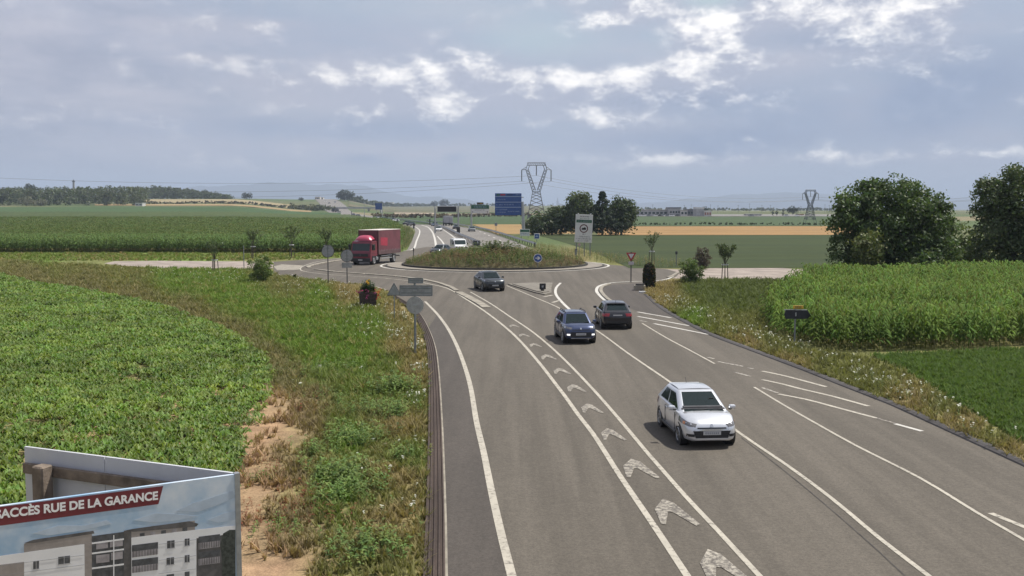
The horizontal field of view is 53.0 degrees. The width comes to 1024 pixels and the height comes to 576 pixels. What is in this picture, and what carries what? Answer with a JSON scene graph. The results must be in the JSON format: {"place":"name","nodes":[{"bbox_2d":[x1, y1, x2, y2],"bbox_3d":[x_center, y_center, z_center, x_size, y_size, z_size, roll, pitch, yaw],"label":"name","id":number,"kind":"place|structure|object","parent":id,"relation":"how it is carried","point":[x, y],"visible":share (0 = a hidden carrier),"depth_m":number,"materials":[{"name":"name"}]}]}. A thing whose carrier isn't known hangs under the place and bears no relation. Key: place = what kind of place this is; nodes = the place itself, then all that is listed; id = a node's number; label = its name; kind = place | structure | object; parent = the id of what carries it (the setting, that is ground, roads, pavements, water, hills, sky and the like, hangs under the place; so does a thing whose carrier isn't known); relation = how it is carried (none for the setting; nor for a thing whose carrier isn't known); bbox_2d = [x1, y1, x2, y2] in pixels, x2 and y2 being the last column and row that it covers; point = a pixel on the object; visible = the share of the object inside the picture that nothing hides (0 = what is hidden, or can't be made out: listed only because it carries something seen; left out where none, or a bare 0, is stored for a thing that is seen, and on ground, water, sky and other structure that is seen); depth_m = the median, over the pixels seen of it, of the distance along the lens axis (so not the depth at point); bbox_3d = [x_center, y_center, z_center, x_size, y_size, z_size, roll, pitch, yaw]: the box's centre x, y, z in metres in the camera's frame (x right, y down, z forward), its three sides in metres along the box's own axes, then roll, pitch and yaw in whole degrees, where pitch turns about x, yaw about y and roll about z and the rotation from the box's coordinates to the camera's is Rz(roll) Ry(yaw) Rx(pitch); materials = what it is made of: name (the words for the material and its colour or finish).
{"place":"outdoors","nodes":[
{"label":"outdoors","id":0,"kind":"place"},
{"bbox_2d":[0,251,340,260],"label":"rough grass","id":1,"kind":"structure","parent":0,"point":[74,255],"depth_m":142.60,"materials":[{"name":"green plant"}]},
{"bbox_2d":[0,207,340,214],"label":"field","id":2,"kind":"structure","parent":0,"point":[124,209],"depth_m":763.82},
{"bbox_2d":[105,261,273,268],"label":"path","id":3,"kind":"structure","parent":0,"point":[205,264],"depth_m":127.23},
{"bbox_2d":[95,204,310,211],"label":"field","id":4,"kind":"structure","parent":0,"point":[203,205],"depth_m":923.67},
{"bbox_2d":[146,199,310,207],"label":"field","id":5,"kind":"structure","parent":0,"point":[200,200],"depth_m":1161.31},
{"bbox_2d":[150,182,494,205],"bbox_3d":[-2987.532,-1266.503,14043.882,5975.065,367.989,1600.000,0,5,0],"label":"hills","id":6,"kind":"structure","parent":0,"point":[293,191],"depth_m":13906.60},
{"bbox_2d":[349,201,538,211],"bbox_3d":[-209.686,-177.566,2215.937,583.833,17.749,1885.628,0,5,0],"label":"field","id":7,"kind":"structure","parent":0,"point":[421,208],"depth_m":1677.18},
{"bbox_2d":[336,189,354,200],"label":"tree clump","id":8,"kind":"object","parent":7,"relation":"on","point":[346,194],"visible":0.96,"depth_m":1552.71,"materials":[{"name":"green plant"}]},
{"bbox_2d":[375,216,537,223],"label":"field","id":9,"kind":"structure","parent":0,"point":[495,219],"depth_m":562.95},
{"bbox_2d":[0,199,1023,575],"bbox_3d":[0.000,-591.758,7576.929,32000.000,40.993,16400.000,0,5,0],"label":"ground","id":10,"kind":"structure","parent":0,"point":[254,563],"depth_m":35.07,"materials":[{"name":"soil"}]},
{"bbox_2d":[0,185,234,205],"bbox_3d":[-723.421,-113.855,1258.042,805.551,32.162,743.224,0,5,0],"label":"wood","id":11,"kind":"object","parent":10,"relation":"on","point":[101,195],"visible":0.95,"depth_m":931.06,"materials":[{"name":"green plant"}]},
{"bbox_2d":[0,446,241,575],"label":"advertising board","id":12,"kind":"object","parent":10,"relation":"on","point":[79,514],"visible":1,"depth_m":12.86,"materials":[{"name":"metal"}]},
{"bbox_2d":[0,272,275,504],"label":"sugar beet crop","id":13,"kind":"object","parent":10,"relation":"on","point":[42,323],"visible":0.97,"depth_m":40.05,"materials":[{"name":"green plant"}]},
{"bbox_2d":[0,211,404,239],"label":"maize","id":14,"kind":"object","parent":10,"relation":"on","point":[155,224],"depth_m":292.27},
{"bbox_2d":[0,232,405,252],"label":"maize crop","id":15,"kind":"object","parent":10,"relation":"on","point":[174,243],"visible":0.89,"depth_m":158.79,"materials":[{"name":"green plant"}]},
{"bbox_2d":[206,241,223,269],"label":"young tree","id":16,"kind":"object","parent":10,"relation":"on","point":[213,255],"visible":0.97,"depth_m":109.64,"materials":[{"name":"green plant"}]},
{"bbox_2d":[0,259,434,575],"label":"verge grass","id":17,"kind":"structure","parent":10,"relation":"on","point":[260,316],"depth_m":41.25,"materials":[{"name":"green plant"}]},
{"bbox_2d":[144,200,300,208],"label":"hedge","id":18,"kind":"object","parent":10,"relation":"on","point":[205,202],"visible":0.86,"depth_m":987.26,"materials":[{"name":"green plant"}]},
{"bbox_2d":[40,261,426,520],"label":"white wildflowers","id":19,"kind":"object","parent":10,"relation":"on","point":[419,367],"visible":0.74,"depth_m":51.73,"materials":[{"name":"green plant"}]},
{"bbox_2d":[246,229,263,257],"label":"young tree","id":20,"kind":"object","parent":10,"relation":"on","point":[251,239],"visible":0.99,"depth_m":137.71,"materials":[{"name":"green plant"}]},
{"bbox_2d":[246,254,274,280],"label":"bush","id":21,"kind":"object","parent":10,"relation":"on","point":[261,268],"visible":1,"depth_m":94.16,"materials":[{"name":"green plant"}]},
{"bbox_2d":[113,272,432,566],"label":"verge weeds","id":22,"kind":"object","parent":10,"relation":"on","point":[385,540],"visible":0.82,"depth_m":26.63,"materials":[{"name":"green plant"}]},
{"bbox_2d":[279,225,301,256],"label":"young tree","id":23,"kind":"object","parent":10,"relation":"on","point":[291,233],"visible":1,"depth_m":140.43,"materials":[{"name":"green plant"}]},
{"bbox_2d":[241,396,355,532],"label":"red weeds","id":24,"kind":"object","parent":10,"relation":"on","point":[267,467],"visible":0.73,"depth_m":23.58,"materials":[{"name":"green plant"}]},
{"bbox_2d":[279,203,335,210],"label":"hedge","id":25,"kind":"object","parent":10,"relation":"on","point":[313,208],"visible":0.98,"depth_m":968.84,"materials":[{"name":"green plant"}]},
{"bbox_2d":[321,245,333,282],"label":"road sign","id":26,"kind":"object","parent":10,"relation":"on","point":[327,251],"visible":0.98,"depth_m":91.73,"materials":[{"name":"grey"}]},
{"bbox_2d":[340,250,352,282],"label":"road sign","id":27,"kind":"object","parent":10,"relation":"on","point":[346,256],"visible":0.99,"depth_m":94.35,"materials":[{"name":"grey"}]},
{"bbox_2d":[356,279,381,305],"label":"flower planter","id":28,"kind":"object","parent":10,"relation":"on","point":[369,296],"visible":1,"depth_m":70.97,"materials":[{"name":"black"}]},
{"bbox_2d":[387,283,399,317],"bbox_3d":[-7.269,0.952,63.389,0.888,2.522,0.100,0,5,0],"label":"road sign","id":29,"kind":"object","parent":10,"relation":"on","point":[394,291],"visible":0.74,"depth_m":63.29,"materials":[{"name":"grey"}]},
{"bbox_2d":[400,225,414,249],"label":"rough grass","id":30,"kind":"structure","parent":10,"relation":"on","point":[406,229],"depth_m":222.75,"materials":[{"name":"green plant"}]},
{"bbox_2d":[399,278,432,352],"bbox_3d":[-4.488,1.463,48.185,1.552,3.898,0.280,0,5,2],"label":"direction sign","id":31,"kind":"object","parent":10,"relation":"on","point":[414,305],"visible":0.89,"depth_m":48.03,"materials":[{"name":"metal"}]},
{"bbox_2d":[391,296,444,575],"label":"kerb","id":32,"kind":"structure","parent":10,"relation":"on","point":[435,526],"depth_m":26.51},
{"bbox_2d":[314,199,527,250],"bbox_3d":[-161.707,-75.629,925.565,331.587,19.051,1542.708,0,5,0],"label":"highway","id":33,"kind":"structure","parent":10,"relation":"on","point":[426,238],"depth_m":251.93,"materials":[{"name":"asphalt"}]},
{"bbox_2d":[381,217,480,244],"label":"median barrier","id":34,"kind":"object","parent":33,"relation":"on","point":[457,233],"visible":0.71,"depth_m":282.38,"materials":[{"name":"metal"}]},
{"bbox_2d":[434,206,459,232],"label":"gantry","id":35,"kind":"object","parent":33,"relation":"on","point":[446,208],"visible":0.87,"depth_m":273.95,"materials":[{"name":"metal"}]},
{"bbox_2d":[450,238,467,249],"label":"van","id":36,"kind":"object","parent":33,"relation":"on","point":[457,242],"visible":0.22,"depth_m":156.62,"materials":[{"name":"white paint"}]},
{"bbox_2d":[471,202,488,225],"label":"exit board","id":37,"kind":"object","parent":33,"relation":"on","point":[479,209],"visible":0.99,"depth_m":299.07,"materials":[{"name":"metal"}]},
{"bbox_2d":[430,220,535,245],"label":"guard rail","id":38,"kind":"object","parent":33,"relation":"on","point":[505,234],"visible":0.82,"depth_m":247.57,"materials":[{"name":"metal"}]},
{"bbox_2d":[340,196,532,206],"bbox_3d":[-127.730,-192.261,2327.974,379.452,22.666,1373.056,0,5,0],"label":"hedge","id":39,"kind":"object","parent":10,"relation":"on","point":[359,199],"visible":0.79,"depth_m":2521.60,"materials":[{"name":"green plant"}]},
{"bbox_2d":[371,212,531,217],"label":"hedge","id":40,"kind":"object","parent":10,"relation":"on","point":[411,215],"visible":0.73,"depth_m":661.32,"materials":[{"name":"green plant"}]},
{"bbox_2d":[404,254,585,267],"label":"roundabout mound","id":41,"kind":"object","parent":10,"relation":"on","point":[475,265],"visible":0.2,"depth_m":115.76,"materials":[{"name":"plant"}]},
{"bbox_2d":[467,240,520,252],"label":"tall weeds","id":42,"kind":"object","parent":41,"relation":"on","point":[495,243],"visible":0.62,"depth_m":123.03,"materials":[{"name":"green plant"}]},
{"bbox_2d":[405,244,585,267],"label":"roundabout weeds","id":43,"kind":"object","parent":41,"relation":"on","point":[457,252],"visible":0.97,"depth_m":119.12,"materials":[{"name":"green plant"}]},
{"bbox_2d":[495,193,524,228],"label":"overhead sign","id":44,"kind":"object","parent":10,"relation":"on","point":[509,203],"visible":1,"depth_m":249.09,"materials":[{"name":"metal"}]},
{"bbox_2d":[520,216,547,234],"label":"shrub","id":45,"kind":"object","parent":10,"relation":"on","point":[528,223],"visible":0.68,"depth_m":254.31,"materials":[{"name":"green plant"}]},
{"bbox_2d":[521,162,551,221],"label":"pylon","id":46,"kind":"object","parent":10,"relation":"on","point":[538,185],"visible":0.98,"depth_m":363.38,"materials":[{"name":"grey metal"}]},
{"bbox_2d":[9,181,548,197],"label":"power cable","id":47,"kind":"object","parent":46,"relation":"hanging from","point":[275,196],"visible":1,"depth_m":371.30,"materials":[{"name":"grey metal"}]},
{"bbox_2d":[525,205,573,234],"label":"tree","id":48,"kind":"object","parent":10,"relation":"on","point":[553,219],"visible":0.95,"depth_m":253.78,"materials":[{"name":"green plant"}]},
{"bbox_2d":[559,190,599,233],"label":"broadleaf tree","id":49,"kind":"object","parent":10,"relation":"on","point":[579,203],"visible":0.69,"depth_m":253.66,"materials":[{"name":"green plant"}]},
{"bbox_2d":[574,213,592,253],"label":"lorry ban board","id":50,"kind":"object","parent":10,"relation":"on","point":[583,227],"visible":1,"depth_m":145.02,"materials":[{"name":"grey"}]},
{"bbox_2d":[589,191,623,234],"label":"conifer","id":51,"kind":"object","parent":10,"relation":"on","point":[601,204],"visible":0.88,"depth_m":250.27,"materials":[{"name":"green plant"}]},
{"bbox_2d":[534,242,698,266],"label":"rough grass","id":52,"kind":"structure","parent":10,"relation":"on","point":[562,250],"depth_m":139.28,"materials":[{"name":"green plant"}]},
{"bbox_2d":[642,262,655,288],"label":"flower tower","id":53,"kind":"structure","parent":10,"relation":"on","point":[649,275],"depth_m":86.74,"materials":[{"name":"green"}]},
{"bbox_2d":[278,276,1023,575],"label":"edge grass","id":54,"kind":"structure","parent":10,"relation":"on","point":[425,442],"depth_m":32.35,"materials":[{"name":"green plant"}]},
{"bbox_2d":[678,258,704,282],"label":"bush","id":55,"kind":"object","parent":10,"relation":"on","point":[690,269],"visible":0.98,"depth_m":92.11,"materials":[{"name":"green plant"}]},
{"bbox_2d":[692,247,711,268],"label":"bush","id":56,"kind":"object","parent":10,"relation":"on","point":[702,258],"visible":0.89,"depth_m":114.97,"materials":[{"name":"green plant"}]},
{"bbox_2d":[715,243,736,278],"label":"young tree","id":57,"kind":"object","parent":10,"relation":"on","point":[724,251],"visible":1,"depth_m":99.10,"materials":[{"name":"green plant"}]},
{"bbox_2d":[634,222,829,224],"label":"hedge","id":58,"kind":"object","parent":10,"relation":"on","point":[788,223],"visible":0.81,"depth_m":397.55,"materials":[{"name":"green plant"}]},
{"bbox_2d":[636,207,831,210],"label":"hedge","id":59,"kind":"object","parent":10,"relation":"on","point":[746,209],"visible":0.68,"depth_m":1983.85,"materials":[{"name":"green plant"}]},
{"bbox_2d":[784,305,809,341],"bbox_3d":[14.243,2.016,51.326,1.298,2.300,0.150,0,5,3],"label":"direction sign","id":60,"kind":"object","parent":10,"relation":"on","point":[797,312],"visible":0.98,"depth_m":51.23,"materials":[{"name":"grey"}]},
{"bbox_2d":[802,190,818,222],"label":"pylon","id":61,"kind":"object","parent":10,"relation":"on","point":[811,207],"visible":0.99,"depth_m":418.15,"materials":[{"name":"grey metal"}]},
{"bbox_2d":[641,275,1023,461],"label":"verge grass","id":62,"kind":"structure","parent":10,"relation":"on","point":[735,298],"depth_m":50.21,"materials":[{"name":"green plant"}]},
{"bbox_2d":[644,294,1023,466],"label":"kerb","id":63,"kind":"structure","parent":10,"relation":"on","point":[984,445],"depth_m":37.97,"materials":[{"name":"concrete"}]},
{"bbox_2d":[656,293,1015,445],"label":"white wildflowers","id":64,"kind":"object","parent":10,"relation":"on","point":[959,405],"visible":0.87,"depth_m":41.42,"materials":[{"name":"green plant"}]},
{"bbox_2d":[846,227,887,265],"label":"shrub","id":65,"kind":"object","parent":10,"relation":"on","point":[867,247],"visible":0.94,"depth_m":91.50,"materials":[{"name":"green plant"}]},
{"bbox_2d":[758,258,1023,350],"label":"maize crop","id":66,"kind":"object","parent":10,"relation":"on","point":[879,303],"visible":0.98,"depth_m":56.66,"materials":[{"name":"green plant"}]},
{"bbox_2d":[820,171,965,267],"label":"broadleaf tree","id":67,"kind":"object","parent":10,"relation":"on","point":[911,223],"visible":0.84,"depth_m":94.27,"materials":[{"name":"green plant"}]},
{"bbox_2d":[870,345,1023,441],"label":"green crop","id":68,"kind":"object","parent":10,"relation":"on","point":[962,377],"visible":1,"depth_m":41.70,"materials":[{"name":"green plant"}]},
{"bbox_2d":[947,220,995,264],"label":"shrub","id":69,"kind":"object","parent":10,"relation":"on","point":[964,242],"visible":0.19,"depth_m":103.21,"materials":[{"name":"green plant"}]},
{"bbox_2d":[963,162,1023,265],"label":"broadleaf tree","id":70,"kind":"object","parent":10,"relation":"on","point":[1000,211],"visible":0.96,"depth_m":97.62,"materials":[{"name":"green plant"}]},
{"bbox_2d":[0,0,1023,206],"label":"sky","id":71,"kind":"structure","parent":0,"point":[686,99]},
{"bbox_2d":[472,224,574,233],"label":"field","id":72,"kind":"structure","parent":0,"point":[510,228],"depth_m":346.68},
{"bbox_2d":[603,283,672,316],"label":"pavement","id":73,"kind":"structure","parent":0,"point":[627,294],"depth_m":79.33,"materials":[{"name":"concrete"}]},
{"bbox_2d":[274,247,1023,575],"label":"road","id":74,"kind":"structure","parent":0,"point":[568,506],"depth_m":28.35,"materials":[{"name":"asphalt"}]},
{"bbox_2d":[274,264,302,269],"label":"road patch","id":75,"kind":"object","parent":74,"relation":"on","point":[286,267],"visible":0.88,"depth_m":118.62,"materials":[{"name":"asphalt"}]},
{"bbox_2d":[348,229,400,264],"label":"lorry","id":76,"kind":"object","parent":74,"relation":"on","point":[371,246],"visible":0.96,"depth_m":125.17,"materials":[{"name":"red"}]},
{"bbox_2d":[314,269,458,290],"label":"kerb","id":77,"kind":"structure","parent":74,"relation":"on","point":[449,286],"depth_m":102.43,"materials":[{"name":"concrete"}]},
{"bbox_2d":[421,315,447,575],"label":"road joint","id":78,"kind":"object","parent":74,"relation":"on","point":[446,554],"visible":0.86,"depth_m":26.00,"materials":[{"name":"concrete"}]},
{"bbox_2d":[429,316,506,575],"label":"road shoulder","id":79,"kind":"object","parent":74,"relation":"on","point":[473,547],"visible":0.96,"depth_m":26.07},
{"bbox_2d":[424,301,515,575],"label":"lane marking","id":80,"kind":"object","parent":74,"relation":"on","point":[505,552],"visible":1,"depth_m":26.63,"materials":[{"name":"paint"}]},
{"bbox_2d":[455,292,490,307],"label":"lane marking","id":81,"kind":"structure","parent":74,"relation":"on","point":[481,304],"depth_m":75.94,"materials":[{"name":"paint"}]},
{"bbox_2d":[474,270,504,290],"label":"car","id":82,"kind":"object","parent":74,"relation":"on","point":[485,280],"visible":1,"depth_m":85.51,"materials":[{"name":"grey paint"}]},
{"bbox_2d":[387,262,601,270],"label":"island apron","id":83,"kind":"object","parent":74,"relation":"on","point":[589,265],"visible":0.51,"depth_m":115.25,"materials":[{"name":"concrete"}]},
{"bbox_2d":[402,262,587,269],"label":"kerb","id":84,"kind":"structure","parent":74,"relation":"on","point":[406,265],"depth_m":113.93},
{"bbox_2d":[385,263,604,271],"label":"kerb","id":85,"kind":"structure","parent":74,"relation":"on","point":[496,271],"depth_m":112.39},
{"bbox_2d":[300,258,690,575],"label":"lane marking","id":86,"kind":"object","parent":74,"relation":"on","point":[665,543],"visible":0.97,"depth_m":27.24,"materials":[{"name":"paint"}]},
{"bbox_2d":[508,283,552,294],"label":"splitter island","id":87,"kind":"structure","parent":74,"relation":"on","point":[533,287],"depth_m":87.96,"materials":[{"name":"concrete"}]},
{"bbox_2d":[554,307,595,342],"bbox_3d":[3.301,1.919,54.206,2.100,1.675,4.096,0,5,-6],"label":"car","id":88,"kind":"object","parent":74,"relation":"on","point":[570,323],"visible":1,"depth_m":53.10,"materials":[{"name":"blue paint"}]},
{"bbox_2d":[593,300,631,328],"bbox_3d":[5.950,1.422,60.513,2.180,1.675,4.146,0,5,-2],"label":"car","id":89,"kind":"object","parent":74,"relation":"on","point":[612,312],"visible":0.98,"depth_m":58.76,"materials":[{"name":"paint"}]},
{"bbox_2d":[601,428,626,439],"bbox_3d":[3.100,4.495,31.583,0.706,0.001,1.718,0,5,0],"label":"chevron marking","id":90,"kind":"object","parent":74,"relation":"on","point":[606,432],"visible":1,"depth_m":31.53,"materials":[{"name":"paint"}]},
{"bbox_2d":[471,292,762,575],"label":"lane marking","id":91,"kind":"object","parent":74,"relation":"on","point":[746,561],"visible":1,"depth_m":26.83,"materials":[{"name":"paint"}]},
{"bbox_2d":[623,459,658,477],"bbox_3d":[3.395,4.819,27.475,0.858,0.001,2.098,0,5,0],"label":"chevron marking","id":92,"kind":"object","parent":74,"relation":"on","point":[630,465],"visible":1,"depth_m":27.43,"materials":[{"name":"paint"}]},
{"bbox_2d":[655,499,699,525],"bbox_3d":[3.720,5.129,23.551,0.858,0.001,2.093,0,5,0],"label":"chevron marking","id":93,"kind":"object","parent":74,"relation":"on","point":[664,507],"visible":1,"depth_m":23.56,"materials":[{"name":"paint"}]},
{"bbox_2d":[657,377,735,444],"bbox_3d":[5.621,3.736,31.579,2.040,1.615,3.996,0,5,-4],"label":"car","id":94,"kind":"object","parent":74,"relation":"on","point":[691,411],"visible":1,"depth_m":30.57,"materials":[{"name":"silver paint"}]},
{"bbox_2d":[508,286,931,575],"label":"lane marking","id":95,"kind":"object","parent":74,"relation":"on","point":[890,546],"visible":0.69,"depth_m":24.92,"materials":[{"name":"paint"}]},
{"bbox_2d":[700,549,745,575],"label":"chevron marking","id":96,"kind":"object","parent":74,"relation":"on","point":[711,561],"visible":1,"depth_m":20.07,"materials":[{"name":"paint"}]},
{"bbox_2d":[763,379,868,405],"bbox_3d":[11.388,3.926,38.842,0.296,0.001,6.071,-2,5,-23],"label":"lane marking","id":97,"kind":"object","parent":74,"relation":"on","point":[819,393],"visible":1,"depth_m":38.48,"materials":[{"name":"paint"}]},
{"bbox_2d":[742,438,905,575],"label":"crack","id":98,"kind":"object","parent":74,"relation":"on","point":[833,511],"visible":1,"depth_m":23.31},
{"bbox_2d":[779,394,876,417],"bbox_3d":[11.095,4.129,36.269,0.367,0.001,4.869,-2,5,-26],"label":"lane marking","id":99,"kind":"object","parent":74,"relation":"on","point":[830,405],"visible":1,"depth_m":36.06,"materials":[{"name":"paint"}]},
{"bbox_2d":[754,387,1023,540],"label":"lane marking","id":100,"kind":"object","parent":74,"relation":"on","point":[975,511],"visible":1,"depth_m":26.93,"materials":[{"name":"paint"}]},
{"bbox_2d":[540,235,847,267],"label":"field","id":101,"kind":"structure","parent":0,"point":[773,251],"depth_m":172.44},
{"bbox_2d":[643,232,661,264],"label":"young tree","id":102,"kind":"object","parent":101,"relation":"on","point":[654,236],"visible":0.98,"depth_m":123.79,"materials":[{"name":"green plant"}]},
{"bbox_2d":[597,226,850,234],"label":"field","id":103,"kind":"structure","parent":0,"point":[738,230],"depth_m":303.03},
{"bbox_2d":[597,193,640,234],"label":"broadleaf tree","id":104,"kind":"object","parent":103,"relation":"on","point":[625,212],"visible":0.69,"depth_m":253.96,"materials":[{"name":"green plant"}]},
{"bbox_2d":[657,268,802,278],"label":"path","id":105,"kind":"structure","parent":0,"point":[774,273],"depth_m":109.76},
{"bbox_2d":[632,217,841,225],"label":"field","id":106,"kind":"structure","parent":0,"point":[672,221],"depth_m":487.00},
{"bbox_2d":[711,214,834,215],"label":"field","id":107,"kind":"structure","parent":0,"point":[767,215],"depth_m":818.12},
{"bbox_2d":[636,210,667,215],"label":"shed","id":108,"kind":"structure","parent":107,"relation":"on","point":[653,212],"depth_m":797.80,"materials":[{"name":"metal"}]},
{"bbox_2d":[633,192,1023,208],"bbox_3d":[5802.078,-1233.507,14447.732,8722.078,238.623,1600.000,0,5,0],"label":"hills","id":109,"kind":"structure","parent":0,"point":[733,201],"depth_m":14132.07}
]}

